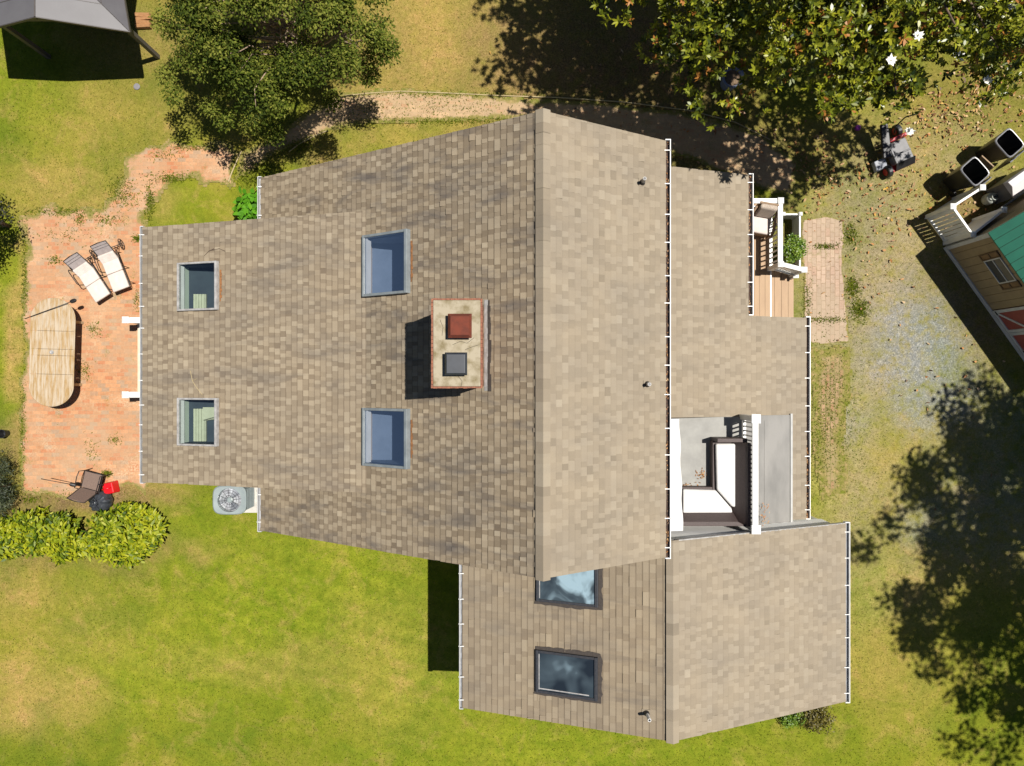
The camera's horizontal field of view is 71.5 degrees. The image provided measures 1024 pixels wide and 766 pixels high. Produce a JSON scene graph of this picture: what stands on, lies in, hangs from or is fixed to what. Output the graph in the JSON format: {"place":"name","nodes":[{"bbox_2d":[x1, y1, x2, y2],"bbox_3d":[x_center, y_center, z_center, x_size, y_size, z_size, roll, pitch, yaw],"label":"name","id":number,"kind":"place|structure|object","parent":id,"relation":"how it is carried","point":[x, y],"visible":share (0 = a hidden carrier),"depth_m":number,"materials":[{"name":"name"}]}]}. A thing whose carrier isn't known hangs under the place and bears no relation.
{"place":"outdoors","nodes":[
{"label":"outdoors","id":0,"kind":"place"},
{"bbox_2d":[17,139,239,499],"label":"patio","id":1,"kind":"structure","parent":0,"point":[98,409],"depth_m":19.50,"materials":[{"name":"brick"}]},
{"bbox_2d":[29,298,83,406],"bbox_3d":[-12.144,-0.811,19.122,1.191,0.755,2.880,2,90,0],"label":"garden table","id":2,"kind":"object","parent":1,"relation":"on","point":[49,386],"visible":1,"depth_m":18.76,"materials":[{"name":"brown wood"}]},
{"bbox_2d":[25,299,76,318],"bbox_3d":[-12.131,-1.921,18.684,1.473,0.123,0.105,-21,90,0],"label":"garden torch","id":3,"kind":"object","parent":2,"relation":"on","point":[73,300],"visible":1,"depth_m":18.68,"materials":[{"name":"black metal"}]},
{"bbox_2d":[41,478,76,486],"bbox_3d":[-11.955,2.617,18.781,0.775,0.383,0.105,17,90,0],"label":"garden torch","id":4,"kind":"object","parent":1,"relation":"on","point":[72,484],"visible":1,"depth_m":18.85,"materials":[{"name":"black metal"}]},
{"bbox_2d":[63,250,111,302],"bbox_3d":[-11.383,-2.860,19.147,0.699,0.718,1.391,-33,90,0],"label":"sun lounger","id":5,"kind":"object","parent":1,"relation":"on","point":[84,270],"visible":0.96,"depth_m":19.10,"materials":[{"name":"white metal"}]},
{"bbox_2d":[67,468,111,502],"bbox_3d":[-11.317,2.743,19.009,0.622,0.983,0.723,15,90,0],"label":"sling chair","id":6,"kind":"object","parent":1,"relation":"on","point":[90,481],"visible":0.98,"depth_m":19.09,"materials":[{"name":"brown fabric"}]},
{"bbox_2d":[99,480,119,493],"bbox_3d":[-10.929,2.848,19.288,0.338,0.424,0.348,-12,90,0],"label":"fuel can","id":7,"kind":"object","parent":1,"relation":"on","point":[111,487],"visible":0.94,"depth_m":19.20,"materials":[{"name":"red plastic"}]},
{"bbox_2d":[90,239,135,292],"bbox_3d":[-10.758,-3.159,19.147,0.699,0.718,1.392,-21,90,0],"label":"sun lounger","id":8,"kind":"object","parent":1,"relation":"on","point":[108,256],"visible":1,"depth_m":19.10,"materials":[{"name":"white metal"}]},
{"bbox_2d":[228,151,241,181],"bbox_3d":[-7.600,-5.937,19.481,0.045,0.036,0.910,23,90,0],"label":"path edging","id":9,"kind":"object","parent":1,"relation":"on","point":[234,166],"visible":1,"depth_m":19.47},
{"bbox_2d":[0,0,1023,765],"bbox_3d":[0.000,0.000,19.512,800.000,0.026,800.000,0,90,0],"label":"ground","id":10,"kind":"structure","parent":0,"point":[910,352],"depth_m":19.51,"materials":[{"name":"green plant"}]},
{"bbox_2d":[0,429,9,437],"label":"bucket","id":11,"kind":"object","parent":10,"relation":"on","point":[4,433],"visible":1,"depth_m":19.37,"materials":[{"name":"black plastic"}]},
{"bbox_2d":[0,201,13,227],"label":"dark leaved tree","id":12,"kind":"object","parent":10,"relation":"on","point":[4,224],"visible":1,"depth_m":17.95,"materials":[{"name":"green plant"}]},
{"bbox_2d":[0,448,19,519],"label":"conifer shrub","id":13,"kind":"object","parent":10,"relation":"on","point":[4,495],"visible":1,"depth_m":18.72,"materials":[{"name":"green plant"}]},
{"bbox_2d":[0,505,52,561],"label":"hedge shrub","id":14,"kind":"object","parent":10,"relation":"on","point":[19,533],"visible":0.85,"depth_m":18.66,"materials":[{"name":"green plant"}]},
{"bbox_2d":[32,509,99,566],"bbox_3d":[-11.719,4.154,18.914,2.497,1.175,1.529,0,90,0],"label":"hedge shrub","id":15,"kind":"object","parent":10,"relation":"on","point":[66,540],"visible":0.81,"depth_m":18.65,"materials":[{"name":"green plant"}]},
{"bbox_2d":[0,0,159,58],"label":"gazebo","id":16,"kind":"object","parent":10,"relation":"on","point":[112,15],"visible":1,"depth_m":17.08,"materials":[{"name":"metal"}]},
{"bbox_2d":[88,491,112,511],"bbox_3d":[-11.131,3.192,19.190,0.586,0.660,0.584,30,90,0],"label":"rubbish bag","id":17,"kind":"object","parent":10,"relation":"on","point":[102,500],"visible":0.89,"depth_m":19.06,"materials":[{"name":"black plastic"}]},
{"bbox_2d":[80,501,168,570],"bbox_3d":[-10.110,4.085,18.809,1.972,1.384,1.913,0,90,0],"label":"hedge shrub","id":18,"kind":"object","parent":10,"relation":"on","point":[142,527],"visible":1,"depth_m":18.52,"materials":[{"name":"green plant"}]},
{"bbox_2d":[133,83,139,89],"bbox_3d":[-10.285,-8.125,19.487,0.180,0.026,0.171,0,90,0],"label":"drain cover","id":19,"kind":"object","parent":10,"relation":"on","point":[136,86],"visible":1,"depth_m":19.48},
{"bbox_2d":[134,12,150,16],"bbox_3d":[-10.084,-10.050,19.419,0.400,0.137,0.120,0,90,0],"label":"firewood log","id":20,"kind":"object","parent":10,"relation":"on","point":[136,14],"visible":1,"depth_m":19.37,"materials":[{"name":"brown wood"}]},
{"bbox_2d":[135,23,151,28],"bbox_3d":[-10.071,-9.754,19.416,0.400,0.132,0.115,-2,90,0],"label":"firewood log","id":21,"kind":"object","parent":10,"relation":"on","point":[141,26],"visible":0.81,"depth_m":19.38,"materials":[{"name":"brown wood"}]},
{"bbox_2d":[135,20,151,23],"bbox_3d":[-10.071,-9.849,19.418,0.400,0.135,0.115,4,90,0],"label":"firewood log","id":22,"kind":"object","parent":10,"relation":"on","point":[142,21],"visible":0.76,"depth_m":19.37,"materials":[{"name":"brown wood"}]},
{"bbox_2d":[135,15,151,20],"bbox_3d":[-10.058,-9.960,19.420,0.401,0.140,0.116,-6,90,0],"label":"firewood log","id":23,"kind":"object","parent":22,"relation":"on","point":[142,18],"visible":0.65,"depth_m":19.37,"materials":[{"name":"brown wood"}]},
{"bbox_2d":[232,186,256,219],"bbox_3d":[-7.010,-4.748,19.132,1.030,0.738,1.199,0,90,0],"label":"broad leaved plant","id":24,"kind":"object","parent":10,"relation":"on","point":[246,203],"visible":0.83,"depth_m":18.96,"materials":[{"name":"green plant"}]},
{"bbox_2d":[244,488,256,512],"bbox_3d":[-7.308,3.106,19.475,1.171,0.050,0.884,0,90,0],"label":"concrete pad","id":25,"kind":"object","parent":10,"relation":"on","point":[252,509],"visible":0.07,"depth_m":19.45,"materials":[{"name":"white concrete"}]},
{"bbox_2d":[213,486,254,514],"bbox_3d":[-7.443,3.084,19.073,0.890,0.753,0.770,0,90,0],"label":"air conditioner","id":26,"kind":"object","parent":25,"relation":"on","point":[229,500],"visible":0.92,"depth_m":18.74,"materials":[{"name":"grey paint"}]},
{"bbox_2d":[148,0,403,146],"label":"leaved tree","id":27,"kind":"object","parent":10,"relation":"on","point":[303,67],"visible":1,"depth_m":15.97,"materials":[{"name":"green plant"}]},
{"bbox_2d":[16,80,876,521],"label":"weeds","id":28,"kind":"object","parent":10,"relation":"on","point":[820,246],"visible":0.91,"depth_m":19.48,"materials":[{"name":"green plant"}]},
{"bbox_2d":[122,108,849,743],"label":"house","id":29,"kind":"structure","parent":10,"relation":"on","point":[450,348],"depth_m":15.32,"materials":[{"name":"beige tile"}]},
{"bbox_2d":[682,437,750,526],"bbox_3d":[4.193,2.229,16.205,2.285,0.690,1.958,0,90,0],"label":"sectional sofa","id":30,"kind":"object","parent":29,"relation":"on","point":[723,498],"visible":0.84,"depth_m":16.22,"materials":[{"name":"fabric"}]},
{"bbox_2d":[666,142,808,556],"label":"gutter leaves","id":31,"kind":"object","parent":29,"relation":"on","point":[667,325],"visible":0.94,"depth_m":16.55,"materials":[{"name":"brown plant"}]},
{"bbox_2d":[754,201,778,238],"bbox_3d":[6.417,-4.166,18.254,0.700,0.852,0.759,10,90,0],"label":"porch armchair","id":32,"kind":"object","parent":29,"relation":"on","point":[764,212],"visible":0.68,"depth_m":18.18,"materials":[{"name":"white fabric"}]},
{"bbox_2d":[721,67,743,90],"bbox_3d":[5.915,-8.194,19.250,0.600,0.500,0.600,0,90,0],"label":"round planter","id":33,"kind":"object","parent":10,"relation":"on","point":[729,80],"visible":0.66,"depth_m":19.07,"materials":[{"name":"ceramic"}]},
{"bbox_2d":[490,9,1023,509],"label":"fallen leaves","id":34,"kind":"object","parent":10,"relation":"on","point":[960,119],"visible":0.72,"depth_m":19.46,"materials":[{"name":"brown plant"}]},
{"bbox_2d":[778,712,805,728],"bbox_3d":[7.666,9.101,19.349,0.836,0.515,0.684,0,90,0],"label":"green shrub","id":35,"kind":"object","parent":10,"relation":"on","point":[788,721],"visible":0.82,"depth_m":19.28,"materials":[{"name":"green plant"}]},
{"bbox_2d":[783,212,802,266],"bbox_3d":[7.461,-3.789,19.198,0.554,0.605,1.532,0,90,0],"label":"screen","id":36,"kind":"object","parent":10,"relation":"on","point":[796,223],"visible":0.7,"depth_m":19.10,"materials":[{"name":"white paint"}]},
{"bbox_2d":[783,233,808,262],"bbox_3d":[7.460,-3.528,18.993,0.813,1.018,0.857,0,90,0],"label":"round bush","id":37,"kind":"object","parent":10,"relation":"on","point":[792,253],"visible":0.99,"depth_m":18.67,"materials":[{"name":"green plant"}]},
{"bbox_2d":[589,0,1023,135],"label":"magnolia tree","id":38,"kind":"object","parent":10,"relation":"on","point":[805,28],"visible":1,"depth_m":13.50,"materials":[{"name":"green plant"}]},
{"bbox_2d":[797,706,836,734],"bbox_3d":[8.217,8.988,19.256,1.070,0.580,1.028,0,90,0],"label":"reddish shrub","id":39,"kind":"object","parent":10,"relation":"on","point":[813,718],"visible":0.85,"depth_m":19.18,"materials":[{"name":"brown plant"}]},
{"bbox_2d":[802,218,847,342],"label":"walkway","id":40,"kind":"structure","parent":10,"relation":"on","point":[825,275],"depth_m":19.49,"materials":[{"name":"brick"}]},
{"bbox_2d":[811,345,852,502],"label":"worn walkway","id":41,"kind":"structure","parent":10,"relation":"on","point":[834,352],"depth_m":19.50,"materials":[{"name":"soil"}]},
{"bbox_2d":[854,125,860,130],"bbox_3d":[9.441,-6.965,19.415,0.170,0.170,0.170,0,90,0],"label":"toy ball","id":42,"kind":"object","parent":10,"relation":"on","point":[857,128],"visible":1,"depth_m":19.36,"materials":[{"name":"purple plastic"}]},
{"bbox_2d":[871,113,918,177],"bbox_3d":[10.273,-6.342,19.023,1.196,0.954,1.361,-24,90,0],"label":"lawn mower","id":43,"kind":"object","parent":10,"relation":"on","point":[898,154],"visible":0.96,"depth_m":19.24,"materials":[{"name":"black plastic"}]},
{"bbox_2d":[924,184,1006,244],"bbox_3d":[12.021,-4.479,18.872,1.224,1.255,1.094,-36,90,0],"label":"picket fence","id":44,"kind":"object","parent":10,"relation":"on","point":[973,227],"visible":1,"depth_m":18.74,"materials":[{"name":"white paint"}]},
{"bbox_2d":[942,157,991,197],"bbox_3d":[12.086,-5.438,18.980,0.561,1.040,0.811,-41,90,0],"label":"wheelie bin","id":45,"kind":"object","parent":10,"relation":"on","point":[973,172],"visible":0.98,"depth_m":18.77,"materials":[{"name":"black plastic"}]},
{"bbox_2d":[943,191,1023,360],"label":"garden shed","id":46,"kind":"structure","parent":10,"relation":"on","point":[988,260],"depth_m":18.47,"materials":[{"name":"beige wood"}]},
{"bbox_2d":[983,257,1016,283],"bbox_3d":[12.435,-2.864,18.120,0.028,0.620,0.720,-35,90,0],"label":"window","id":47,"kind":"structure","parent":46,"relation":"in","point":[998,268],"depth_m":18.11,"materials":[{"name":"white glass"}]},
{"bbox_2d":[992,306,1023,332],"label":"barn door","id":48,"kind":"structure","parent":46,"relation":"in","point":[1012,319],"depth_m":18.88,"materials":[{"name":"red wood"}]},
{"bbox_2d":[1008,331,1023,354],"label":"barn door","id":49,"kind":"structure","parent":46,"relation":"in","point":[1018,337],"depth_m":19.18,"materials":[{"name":"red wood"}]},
{"bbox_2d":[979,155,993,170],"bbox_3d":[12.504,-5.723,19.000,0.030,0.925,0.608,-38,90,0],"label":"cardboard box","id":50,"kind":"object","parent":10,"relation":"on","point":[988,165],"visible":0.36,"depth_m":18.66,"materials":[{"name":"brown cardboard"}]},
{"bbox_2d":[981,192,997,204],"bbox_3d":[12.961,-4.998,19.275,0.310,0.450,0.310,0,90,0],"label":"propane tank","id":51,"kind":"object","parent":10,"relation":"on","point":[989,198],"visible":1,"depth_m":19.17,"materials":[{"name":"black metal"}]},
{"bbox_2d":[975,128,1023,171],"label":"wheelie bin","id":52,"kind":"object","parent":10,"relation":"on","point":[1007,144],"visible":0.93,"depth_m":18.74,"materials":[{"name":"black plastic"}]},
{"bbox_2d":[986,167,1023,203],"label":"gas grill","id":53,"kind":"object","parent":10,"relation":"on","point":[1009,186],"visible":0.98,"depth_m":18.73,"materials":[{"name":"silver metal"}]},
{"bbox_2d":[237,88,796,197],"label":"path","id":54,"kind":"structure","parent":0,"point":[651,122],"depth_m":19.49,"materials":[{"name":"beige gravel"}]},
{"bbox_2d":[289,130,326,151],"bbox_3d":[-5.597,-6.648,19.481,1.205,0.028,0.072,-29,90,0],"label":"path edging","id":55,"kind":"object","parent":54,"relation":"on","point":[308,139],"visible":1,"depth_m":19.47,"materials":[{"name":"grey stone"}]},
{"bbox_2d":[345,91,769,139],"bbox_3d":[1.280,-7.576,19.481,11.719,0.028,0.637,6,90,0],"label":"path edging","id":56,"kind":"object","parent":54,"relation":"on","point":[555,97],"visible":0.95,"depth_m":19.47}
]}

